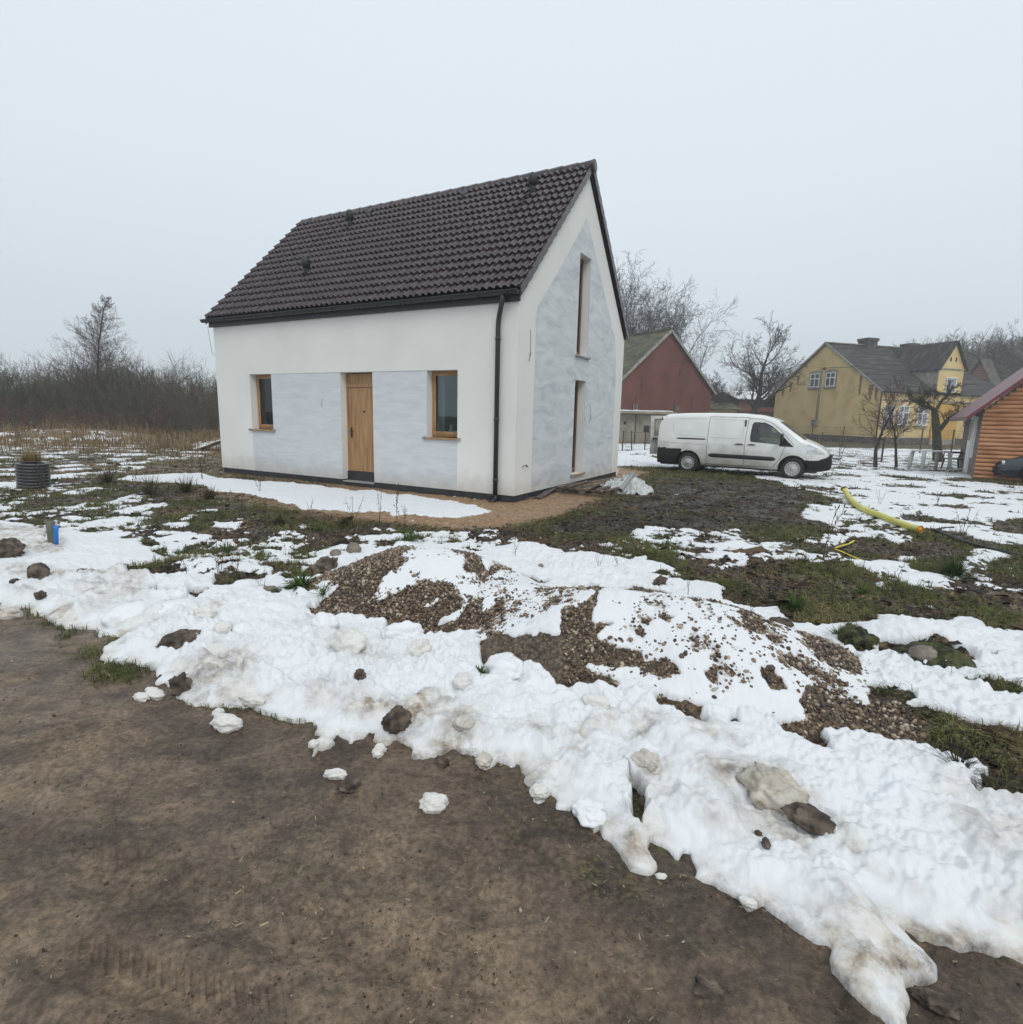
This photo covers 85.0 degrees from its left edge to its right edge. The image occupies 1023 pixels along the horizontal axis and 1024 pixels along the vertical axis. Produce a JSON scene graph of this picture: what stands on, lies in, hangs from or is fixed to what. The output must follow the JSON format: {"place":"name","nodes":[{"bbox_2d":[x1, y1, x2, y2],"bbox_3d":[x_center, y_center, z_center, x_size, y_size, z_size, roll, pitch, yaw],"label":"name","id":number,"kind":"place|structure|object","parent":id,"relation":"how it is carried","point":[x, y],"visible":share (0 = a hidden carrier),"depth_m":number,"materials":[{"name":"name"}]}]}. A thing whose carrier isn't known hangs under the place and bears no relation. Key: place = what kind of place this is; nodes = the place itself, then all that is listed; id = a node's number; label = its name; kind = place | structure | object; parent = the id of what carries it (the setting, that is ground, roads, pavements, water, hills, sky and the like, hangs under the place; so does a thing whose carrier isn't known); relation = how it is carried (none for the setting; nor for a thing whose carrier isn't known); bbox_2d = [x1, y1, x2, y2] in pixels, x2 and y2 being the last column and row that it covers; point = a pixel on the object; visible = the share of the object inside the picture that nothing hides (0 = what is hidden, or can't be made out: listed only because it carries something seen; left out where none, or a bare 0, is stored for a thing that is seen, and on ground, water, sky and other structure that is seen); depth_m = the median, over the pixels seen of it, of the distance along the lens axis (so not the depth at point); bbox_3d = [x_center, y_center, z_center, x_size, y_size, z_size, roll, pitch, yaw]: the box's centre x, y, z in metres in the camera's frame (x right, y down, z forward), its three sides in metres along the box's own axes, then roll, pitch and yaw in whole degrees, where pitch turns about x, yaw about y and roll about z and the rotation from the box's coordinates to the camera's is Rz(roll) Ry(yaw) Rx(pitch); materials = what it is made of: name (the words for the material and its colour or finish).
{"place":"outdoors","nodes":[
{"label":"outdoors","id":0,"kind":"place"},
{"bbox_2d":[0,418,220,458],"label":"dry meadow grass","id":1,"kind":"structure","parent":0,"point":[166,444],"depth_m":23.61,"materials":[{"name":"brown plant"}]},
{"bbox_2d":[0,419,1022,1023],"bbox_3d":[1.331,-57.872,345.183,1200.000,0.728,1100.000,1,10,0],"label":"ground","id":2,"kind":"structure","parent":0,"point":[98,983],"depth_m":2.06,"materials":[{"name":"soil"}]},
{"bbox_2d":[0,606,23,619],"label":"snow block","id":3,"kind":"object","parent":2,"relation":"on","point":[9,613],"depth_m":4.27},
{"bbox_2d":[0,537,25,558],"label":"earth clod","id":4,"kind":"object","parent":2,"relation":"on","point":[12,547],"visible":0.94,"depth_m":5.79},
{"bbox_2d":[14,462,50,488],"bbox_3d":[-9.502,-0.704,11.093,0.537,0.540,0.537,4,10,-1],"label":"corrugated pipe","id":5,"kind":"object","parent":2,"relation":"on","point":[26,475],"visible":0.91,"depth_m":10.89,"materials":[{"name":"black"}]},
{"bbox_2d":[10,449,53,463],"bbox_3d":[-13.099,-1.522,15.239,1.424,0.488,1.371,-2,10,-20],"label":"golden shrub","id":6,"kind":"object","parent":5,"relation":"in","point":[33,456],"visible":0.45,"depth_m":15.18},
{"bbox_2d":[45,521,54,543],"bbox_3d":[-5.383,0.300,6.540,0.070,0.390,0.060,1,10,0],"label":"marker post","id":7,"kind":"object","parent":2,"relation":"on","point":[50,530],"visible":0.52,"depth_m":6.50,"materials":[{"name":"grey wood"}]},
{"bbox_2d":[20,294,157,412],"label":"alder tree","id":8,"kind":"object","parent":2,"relation":"on","point":[95,343],"visible":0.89,"depth_m":40.34,"materials":[{"name":"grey plant"}]},
{"bbox_2d":[0,377,206,433],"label":"reddish scrub","id":9,"kind":"object","parent":2,"relation":"on","point":[114,423],"visible":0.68,"depth_m":33.44,"materials":[{"name":"plant"}]},
{"bbox_2d":[0,343,219,434],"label":"scrub","id":10,"kind":"object","parent":2,"relation":"on","point":[169,394],"visible":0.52,"depth_m":39.81,"materials":[{"name":"plant"}]},
{"bbox_2d":[89,466,130,485],"bbox_3d":[-8.626,-0.822,11.830,1.376,0.453,1.362,1,10,0],"label":"weed clump","id":11,"kind":"object","parent":2,"relation":"on","point":[106,478],"visible":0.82,"depth_m":11.81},
{"bbox_2d":[100,601,150,627],"bbox_3d":[-2.919,0.795,4.254,0.350,0.186,0.291,-16,19,-38],"label":"snow block","id":12,"kind":"object","parent":2,"relation":"on","point":[115,615],"depth_m":4.17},
{"bbox_2d":[132,692,149,701],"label":"snow chunk","id":13,"kind":"object","parent":2,"relation":"on","point":[141,696],"visible":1,"depth_m":3.13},
{"bbox_2d":[126,471,171,496],"bbox_3d":[-6.765,-0.548,10.431,1.438,0.488,1.499,-7,13,-40],"label":"weed clump","id":14,"kind":"object","parent":2,"relation":"on","point":[148,490],"visible":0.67,"depth_m":10.46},
{"bbox_2d":[145,687,165,699],"bbox_3d":[-2.034,1.036,3.184,0.136,0.069,0.074,18,24,14],"label":"snow chunk","id":15,"kind":"object","parent":2,"relation":"on","point":[154,693],"visible":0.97,"depth_m":3.16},
{"bbox_2d":[170,589,187,599],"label":"snow block","id":16,"kind":"object","parent":2,"relation":"on","point":[180,594],"depth_m":4.58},
{"bbox_2d":[167,473,201,493],"bbox_3d":[-6.380,-0.599,10.901,1.476,0.453,1.369,7,11,28],"label":"weed clump","id":17,"kind":"object","parent":2,"relation":"on","point":[187,487],"visible":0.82,"depth_m":10.88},
{"bbox_2d":[193,605,216,618],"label":"snow block","id":18,"kind":"object","parent":2,"relation":"on","point":[201,612],"depth_m":4.14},
{"bbox_2d":[197,486,227,499],"bbox_3d":[-5.463,-0.368,10.090,0.952,0.315,0.902,1,10,0],"label":"weed clump","id":19,"kind":"object","parent":2,"relation":"on","point":[208,496],"visible":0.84,"depth_m":10.07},
{"bbox_2d":[209,713,242,733],"bbox_3d":[-1.469,1.090,2.883,0.193,0.095,0.117,3,9,17],"label":"snow chunk","id":20,"kind":"object","parent":2,"relation":"on","point":[226,723],"visible":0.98,"depth_m":2.85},
{"bbox_2d":[232,621,253,634],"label":"snow block","id":21,"kind":"object","parent":2,"relation":"on","point":[241,628],"depth_m":3.93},
{"bbox_2d":[311,612,339,627],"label":"snow block","id":22,"kind":"object","parent":2,"relation":"on","point":[320,619],"depth_m":4.07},
{"bbox_2d":[323,768,347,779],"bbox_3d":[-0.793,1.179,2.508,0.126,0.054,0.061,-5,4,18],"label":"snow chunk","id":23,"kind":"object","parent":2,"relation":"on","point":[336,774],"visible":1,"depth_m":2.49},
{"bbox_2d":[337,778,361,792],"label":"earth clod","id":24,"kind":"object","parent":2,"relation":"on","point":[348,786],"visible":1,"depth_m":2.42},
{"bbox_2d":[371,743,386,758],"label":"snow chunk","id":25,"kind":"object","parent":2,"relation":"on","point":[379,750],"visible":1,"depth_m":2.67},
{"bbox_2d":[380,620,423,639],"bbox_3d":[-0.758,0.866,3.929,0.308,0.190,0.218,-3,11,-22],"label":"snow block","id":26,"kind":"object","parent":2,"relation":"on","point":[405,629],"depth_m":3.89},
{"bbox_2d":[199,159,628,502],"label":"white house","id":27,"kind":"structure","parent":2,"relation":"on","point":[466,341],"depth_m":12.04,"materials":[{"name":"paint"}]},
{"bbox_2d":[256,375,272,428],"bbox_3d":[-5.951,-2.697,13.684,0.756,1.300,0.086,7,11,28],"label":"window","id":28,"kind":"structure","parent":27,"relation":"in","point":[264,390],"depth_m":13.73,"materials":[{"name":"brown wood"}]},
{"bbox_2d":[346,373,373,471],"bbox_3d":[-3.275,-1.952,12.302,0.928,2.140,0.126,7,11,28],"label":"door","id":29,"kind":"structure","parent":27,"relation":"in","point":[359,387],"depth_m":12.34,"materials":[{"name":"brown wood"}]},
{"bbox_2d":[432,371,457,436],"bbox_3d":[-1.273,-2.161,11.188,0.744,1.300,0.086,7,11,28],"label":"window","id":30,"kind":"structure","parent":27,"relation":"in","point":[434,373],"depth_m":11.27,"materials":[{"name":"brown wood"}]},
{"bbox_2d":[572,381,577,471],"bbox_3d":[1.379,-1.994,13.099,0.086,2.125,0.660,7,11,28],"label":"window","id":31,"kind":"structure","parent":27,"relation":"in","point":[576,382],"depth_m":13.29,"materials":[{"name":"brown wood"}]},
{"bbox_2d":[576,259,583,354],"bbox_3d":[1.440,-4.642,12.644,0.086,2.130,0.660,7,11,28],"label":"window","id":32,"kind":"structure","parent":27,"relation":"in","point":[581,261],"depth_m":12.83,"materials":[{"name":"brown wood"}]},
{"bbox_2d":[405,638,431,657],"bbox_3d":[-0.612,0.896,3.636,0.199,0.145,0.133,-5,6,-41],"label":"snow block","id":33,"kind":"object","parent":2,"relation":"on","point":[417,647],"depth_m":3.60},
{"bbox_2d":[307,545,558,638],"bbox_3d":[-0.764,0.549,5.071,2.229,0.447,2.425,1,10,0],"label":"gravel heap","id":34,"kind":"object","parent":2,"relation":"on","point":[346,571],"visible":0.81,"depth_m":4.51,"materials":[{"name":"gravel"}]},
{"bbox_2d":[418,792,448,813],"bbox_3d":[-0.330,1.220,2.342,0.129,0.078,0.102,0,-2,18],"label":"snow chunk","id":35,"kind":"object","parent":2,"relation":"on","point":[433,803],"visible":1,"depth_m":2.31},
{"bbox_2d":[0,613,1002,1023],"bbox_3d":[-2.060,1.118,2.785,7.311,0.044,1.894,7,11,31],"label":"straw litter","id":36,"kind":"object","parent":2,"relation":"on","point":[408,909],"visible":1,"depth_m":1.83,"materials":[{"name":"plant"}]},
{"bbox_2d":[484,652,527,680],"bbox_3d":[-0.039,0.958,3.427,0.245,0.166,0.306,-11,10,-30],"label":"snow block","id":37,"kind":"object","parent":2,"relation":"on","point":[506,665],"depth_m":3.34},
{"bbox_2d":[0,622,1020,1023],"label":"soil crumbs","id":38,"kind":"object","parent":2,"relation":"on","point":[362,922],"visible":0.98,"depth_m":1.75,"materials":[{"name":"soil"}]},
{"bbox_2d":[0,426,1022,1023],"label":"snow","id":39,"kind":"structure","parent":2,"relation":"on","point":[922,846],"depth_m":3.15,"materials":[{"name":"snow"}]},
{"bbox_2d":[27,562,49,579],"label":"earth clod","id":40,"kind":"object","parent":39,"relation":"on","point":[40,570],"visible":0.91,"depth_m":5.02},
{"bbox_2d":[157,599,195,613],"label":"snow block","id":41,"kind":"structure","parent":39,"relation":"on","point":[169,604],"depth_m":4.29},
{"bbox_2d":[155,629,200,648],"bbox_3d":[-2.248,0.860,3.790,0.160,0.112,0.314,18,18,30],"label":"earth clod","id":42,"kind":"object","parent":39,"relation":"on","point":[179,638],"visible":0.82,"depth_m":3.74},
{"bbox_2d":[168,672,192,695],"bbox_3d":[-1.888,0.982,3.182,0.128,0.141,0.116,-1,3,4],"label":"earth clod","id":43,"kind":"object","parent":39,"relation":"on","point":[179,684],"visible":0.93,"depth_m":3.15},
{"bbox_2d":[213,621,232,633],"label":"snow block","id":44,"kind":"object","parent":39,"relation":"on","point":[223,627],"depth_m":3.89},
{"bbox_2d":[238,692,264,707],"bbox_3d":[-1.421,1.028,3.054,0.174,0.086,0.076,6,4,17],"label":"snow chunk","id":45,"kind":"object","parent":39,"relation":"on","point":[251,699],"visible":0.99,"depth_m":3.03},
{"bbox_2d":[275,571,317,593],"bbox_3d":[-1.959,0.602,5.050,0.482,0.160,0.454,-2,10,-20],"label":"grass tuft","id":46,"kind":"object","parent":39,"relation":"on","point":[300,581],"visible":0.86,"depth_m":5.04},
{"bbox_2d":[310,556,337,574],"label":"earth clod","id":47,"kind":"object","parent":39,"relation":"on","point":[325,563],"visible":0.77,"depth_m":5.72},
{"bbox_2d":[330,627,367,654],"bbox_3d":[-1.071,0.857,3.693,0.299,0.181,0.204,3,27,39],"label":"snow block","id":48,"kind":"object","parent":39,"relation":"on","point":[354,639],"depth_m":3.63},
{"bbox_2d":[346,542,361,553],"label":"stone","id":49,"kind":"object","parent":39,"relation":"on","point":[352,547],"visible":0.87,"depth_m":6.38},
{"bbox_2d":[381,705,411,734],"bbox_3d":[-0.582,1.060,2.847,0.118,0.144,0.159,9,12,37],"label":"earth clod","id":50,"kind":"object","parent":39,"relation":"on","point":[396,720],"visible":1,"depth_m":2.80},
{"bbox_2d":[453,672,471,690],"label":"snow block","id":51,"kind":"object","parent":39,"relation":"on","point":[461,681],"depth_m":3.19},
{"bbox_2d":[452,714,474,730],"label":"snow block","id":52,"kind":"object","parent":39,"relation":"on","point":[463,722],"depth_m":2.80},
{"bbox_2d":[475,751,492,768],"bbox_3d":[-0.132,1.159,2.602,0.080,0.070,0.094,18,2,14],"label":"snow chunk","id":53,"kind":"object","parent":39,"relation":"on","point":[483,759],"visible":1,"depth_m":2.58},
{"bbox_2d":[529,783,548,800],"bbox_3d":[0.117,1.191,2.378,0.085,0.063,0.076,4,5,17],"label":"snow chunk","id":54,"kind":"object","parent":39,"relation":"on","point":[538,791],"visible":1,"depth_m":2.35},
{"bbox_2d":[581,693,610,708],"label":"snow block","id":55,"kind":"object","parent":39,"relation":"on","point":[596,700],"depth_m":3.02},
{"bbox_2d":[631,748,659,771],"bbox_3d":[0.605,1.126,2.530,0.132,0.101,0.091,-4,7,29],"label":"snow block","id":56,"kind":"object","parent":39,"relation":"on","point":[646,758],"depth_m":2.50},
{"bbox_2d":[739,895,757,908],"bbox_3d":[0.794,1.306,1.871,0.063,0.028,0.034,14,26,15],"label":"snow chunk","id":57,"kind":"object","parent":39,"relation":"on","point":[749,902],"visible":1,"depth_m":1.86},
{"bbox_2d":[736,761,809,814],"bbox_3d":[1.091,1.163,2.350,0.223,0.135,0.334,-10,13,-10],"label":"snow block","id":58,"kind":"object","parent":39,"relation":"on","point":[773,788],"depth_m":2.30,"materials":[{"name":"snow"}]},
{"bbox_2d":[768,616,793,627],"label":"earth clod","id":59,"kind":"object","parent":39,"relation":"on","point":[785,621],"visible":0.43,"depth_m":4.22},
{"bbox_2d":[780,802,836,835],"bbox_3d":[1.149,1.186,2.166,0.193,0.096,0.146,14,7,35],"label":"earth clod","id":60,"kind":"object","parent":39,"relation":"on","point":[810,818],"visible":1,"depth_m":2.13,"materials":[{"name":"soil"}]},
{"bbox_2d":[851,375,931,467],"bbox_3d":[13.988,-3.358,20.861,2.454,3.434,2.349,6,11,25],"label":"young fruit tree","id":61,"kind":"object","parent":39,"relation":"on","point":[875,457],"visible":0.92,"depth_m":20.61,"materials":[{"name":"brown plant"}]},
{"bbox_2d":[860,390,927,467],"bbox_3d":[14.083,-3.106,20.795,1.330,2.964,2.110,-7,13,-40],"label":"young fruit tree","id":62,"kind":"object","parent":39,"relation":"on","point":[895,442],"visible":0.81,"depth_m":20.84,"materials":[{"name":"brown plant"}]},
{"bbox_2d":[908,645,937,660],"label":"stone","id":63,"kind":"object","parent":39,"relation":"on","point":[922,652],"visible":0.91,"depth_m":3.75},
{"bbox_2d":[897,641,976,668],"bbox_3d":[2.903,1.006,3.847,0.500,0.164,0.380,-2,15,0],"label":"turf clod","id":64,"kind":"object","parent":39,"relation":"on","point":[949,655],"visible":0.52,"depth_m":3.75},
{"bbox_2d":[940,447,963,469],"bbox_3d":[16.536,-2.004,20.793,0.675,0.905,0.630,4,10,15],"label":"garden chair","id":65,"kind":"object","parent":39,"relation":"on","point":[960,456],"visible":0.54,"depth_m":20.88,"materials":[{"name":"grey plastic"}]},
{"bbox_2d":[896,726,1022,792],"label":"grass","id":66,"kind":"structure","parent":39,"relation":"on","point":[967,764],"depth_m":2.59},
{"bbox_2d":[0,448,1022,793],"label":"grass","id":67,"kind":"structure","parent":2,"relation":"on","point":[122,670],"depth_m":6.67,"materials":[{"name":"green plant"}]},
{"bbox_2d":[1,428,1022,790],"bbox_3d":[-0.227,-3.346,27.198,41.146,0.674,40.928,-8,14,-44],"label":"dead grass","id":68,"kind":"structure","parent":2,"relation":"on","point":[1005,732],"depth_m":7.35,"materials":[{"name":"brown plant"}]},
{"bbox_2d":[556,482,618,497],"bbox_3d":[1.716,-0.487,12.193,1.212,0.146,0.984,7,11,28],"label":"pallet","id":69,"kind":"object","parent":2,"relation":"on","point":[606,493],"visible":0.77,"depth_m":11.94,"materials":[{"name":"brown wood"}]},
{"bbox_2d":[571,797,606,828],"bbox_3d":[0.316,1.232,2.272,0.146,0.091,0.137,15,22,36],"label":"snow block","id":70,"kind":"object","parent":2,"relation":"on","point":[588,813],"depth_m":2.25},
{"bbox_2d":[599,473,653,494],"bbox_3d":[2.559,-0.668,12.644,1.300,0.435,1.426,-2,10,-17],"label":"plastic sheet","id":71,"kind":"object","parent":2,"relation":"on","point":[635,485],"visible":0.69,"depth_m":12.35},
{"bbox_2d":[616,249,674,334],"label":"bare tree","id":72,"kind":"object","parent":2,"relation":"on","point":[624,298],"visible":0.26,"depth_m":63.54,"materials":[{"name":"grey plant"}]},
{"bbox_2d":[619,410,676,442],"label":"concrete shed","id":73,"kind":"structure","parent":2,"relation":"on","point":[634,421],"depth_m":38.01,"materials":[{"name":"white concrete"}]},
{"bbox_2d":[618,261,697,350],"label":"bare tree","id":74,"kind":"object","parent":2,"relation":"on","point":[653,329],"visible":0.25,"depth_m":63.22,"materials":[{"name":"grey plant"}]},
{"bbox_2d":[621,266,694,336],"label":"bare tree","id":75,"kind":"object","parent":2,"relation":"on","point":[631,314],"visible":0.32,"depth_m":65.60,"materials":[{"name":"grey plant"}]},
{"bbox_2d":[629,285,701,336],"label":"bare tree","id":76,"kind":"object","parent":2,"relation":"on","point":[684,319],"visible":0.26,"depth_m":66.68,"materials":[{"name":"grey plant"}]},
{"bbox_2d":[621,328,716,414],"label":"brick barn","id":77,"kind":"structure","parent":2,"relation":"on","point":[662,371],"depth_m":44.73,"materials":[{"name":"brick"}]},
{"bbox_2d":[634,275,737,370],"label":"bare tree","id":78,"kind":"object","parent":2,"relation":"on","point":[698,347],"visible":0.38,"depth_m":67.96,"materials":[{"name":"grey plant"}]},
{"bbox_2d":[693,973,724,1002],"bbox_3d":[0.568,1.379,1.603,0.090,0.015,0.101,-5,17,-37],"label":"earth clod","id":79,"kind":"object","parent":2,"relation":"on","point":[709,989],"visible":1,"depth_m":1.61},
{"bbox_2d":[705,371,729,406],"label":"bare tree","id":80,"kind":"object","parent":2,"relation":"on","point":[721,399],"visible":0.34,"depth_m":60.69,"materials":[{"name":"grey plant"}]},
{"bbox_2d":[710,402,742,412],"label":"outbuilding","id":81,"kind":"structure","parent":2,"relation":"on","point":[728,408],"depth_m":59.16,"materials":[{"name":"tile"}]},
{"bbox_2d":[650,413,832,478],"bbox_3d":[6.937,-2.175,17.677,5.674,1.882,2.151,7,11,31],"label":"delivery van","id":82,"kind":"object","parent":2,"relation":"on","point":[689,441],"visible":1,"depth_m":16.88,"materials":[{"name":"paint"}]},
{"bbox_2d":[554,585,929,741],"bbox_3d":[1.361,0.766,4.099,2.090,0.435,2.590,1,10,0],"label":"gravel heap","id":83,"kind":"object","parent":2,"relation":"on","point":[904,726],"visible":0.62,"depth_m":3.38,"materials":[{"name":"gravel"}]},
{"bbox_2d":[711,391,773,436],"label":"brick outbuilding","id":84,"kind":"structure","parent":2,"relation":"on","point":[747,409],"depth_m":61.27,"materials":[{"name":"red brick"}]},
{"bbox_2d":[717,313,808,413],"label":"leaning tree","id":85,"kind":"object","parent":2,"relation":"on","point":[757,405],"visible":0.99,"depth_m":50.15,"materials":[{"name":"grey plant"}]},
{"bbox_2d":[774,589,824,616],"bbox_3d":[2.517,0.762,4.856,0.558,0.198,0.681,-6,12,-38],"label":"grass tuft","id":86,"kind":"object","parent":2,"relation":"on","point":[795,604],"visible":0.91,"depth_m":4.85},
{"bbox_2d":[760,431,885,461],"bbox_3d":[16.769,-3.666,30.179,2.323,1.201,13.073,1,10,0],"label":"wire fence","id":87,"kind":"object","parent":2,"relation":"on","point":[882,447],"visible":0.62,"depth_m":27.23,"materials":[{"name":"metal"}]},
{"bbox_2d":[837,625,879,650],"bbox_3d":[2.567,0.967,4.151,0.288,0.212,0.244,5,11,-1],"label":"turf clod","id":88,"kind":"object","parent":2,"relation":"on","point":[858,637],"visible":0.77,"depth_m":4.08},
{"bbox_2d":[795,425,962,455],"bbox_3d":[24.068,-5.383,40.140,1.533,1.541,22.925,1,10,0],"label":"wire fence","id":89,"kind":"object","parent":2,"relation":"on","point":[922,433],"visible":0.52,"depth_m":35.33,"materials":[{"name":"metal"}]},
{"bbox_2d":[840,487,923,533],"bbox_3d":[6.757,-0.138,10.624,0.372,0.199,4.669,4,10,17],"label":"drain pipe","id":90,"kind":"object","parent":2,"relation":"on","point":[877,514],"visible":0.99,"depth_m":9.53,"materials":[{"name":"yellow plastic"}]},
{"bbox_2d":[761,337,1007,444],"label":"ochre house","id":91,"kind":"structure","parent":2,"relation":"on","point":[840,377],"depth_m":49.46,"materials":[{"name":"paint"}]},
{"bbox_2d":[807,371,821,388],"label":"window","id":92,"kind":"structure","parent":91,"relation":"in","point":[814,378],"depth_m":52.70,"materials":[{"name":"white paint"}]},
{"bbox_2d":[822,369,837,388],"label":"window","id":93,"kind":"structure","parent":91,"relation":"in","point":[830,379],"depth_m":50.94,"materials":[{"name":"white paint"}]},
{"bbox_2d":[897,406,909,426],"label":"window","id":94,"kind":"structure","parent":91,"relation":"in","point":[906,410],"depth_m":47.15,"materials":[{"name":"white paint"}]},
{"bbox_2d":[907,450,952,471],"bbox_3d":[15.162,-1.855,20.227,1.306,0.739,0.840,0,10,-6],"label":"garden table","id":95,"kind":"object","parent":2,"relation":"on","point":[924,453],"visible":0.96,"depth_m":20.01,"materials":[{"name":"white plastic"}]},
{"bbox_2d":[907,985,961,1020],"bbox_3d":[1.206,1.394,1.591,0.129,0.052,0.087,3,10,8],"label":"earth clod","id":96,"kind":"object","parent":2,"relation":"on","point":[939,1004],"visible":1,"depth_m":1.57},
{"bbox_2d":[902,379,997,460],"bbox_3d":[19.532,-4.069,25.143,3.303,3.695,1.992,4,10,18],"label":"old pollard","id":97,"kind":"object","parent":2,"relation":"on","point":[937,428],"visible":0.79,"depth_m":25.42,"materials":[{"name":"brown plant"}]},
{"bbox_2d":[917,550,991,582],"bbox_3d":[4.862,0.581,6.040,0.979,0.287,0.956,6,11,23],"label":"grass tuft","id":98,"kind":"object","parent":2,"relation":"on","point":[954,569],"visible":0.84,"depth_m":6.08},
{"bbox_2d":[933,526,1022,556],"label":"hose","id":99,"kind":"object","parent":2,"relation":"on","point":[938,530],"visible":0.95,"depth_m":7.63,"materials":[{"name":"black plastic"}]},
{"bbox_2d":[945,328,1022,381],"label":"misty tree","id":100,"kind":"object","parent":2,"relation":"on","point":[1001,350],"visible":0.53,"depth_m":72.58,"materials":[{"name":"grey plant"}]},
{"bbox_2d":[970,359,1000,385],"bbox_3d":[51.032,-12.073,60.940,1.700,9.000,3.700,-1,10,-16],"label":"brick house","id":101,"kind":"structure","parent":2,"relation":"on","point":[985,369],"depth_m":59.88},
{"bbox_2d":[949,367,1022,480],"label":"log cabin","id":102,"kind":"object","parent":2,"relation":"on","point":[992,434],"visible":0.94,"depth_m":17.29,"materials":[{"name":"orange wood"}]},
{"bbox_2d":[963,415,975,471],"bbox_3d":[15.874,-2.361,19.371,0.060,1.950,0.850,8,12,33],"label":"door","id":103,"kind":"structure","parent":102,"relation":"in","point":[966,461],"depth_m":19.17,"materials":[{"name":"white paint"}]},
{"bbox_2d":[970,456,1022,479],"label":"dark car","id":104,"kind":"object","parent":2,"relation":"on","point":[1010,467],"visible":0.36,"depth_m":16.97,"materials":[{"name":"black paint"}]},
{"bbox_2d":[985,319,1022,385],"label":"misty tree","id":105,"kind":"object","parent":2,"relation":"on","point":[1012,363],"visible":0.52,"depth_m":78.27,"materials":[{"name":"grey plant"}]},
{"bbox_2d":[0,0,1022,404],"label":"sky","id":106,"kind":"structure","parent":0,"point":[847,171],"materials":[{"name":"grey"}]},
{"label":"wooded hill","id":107,"kind":"structure","parent":0,"visible":0},
{"bbox_2d":[727,322,1022,391],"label":"forest","id":108,"kind":"object","parent":107,"relation":"on","point":[939,341],"visible":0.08,"depth_m":158.97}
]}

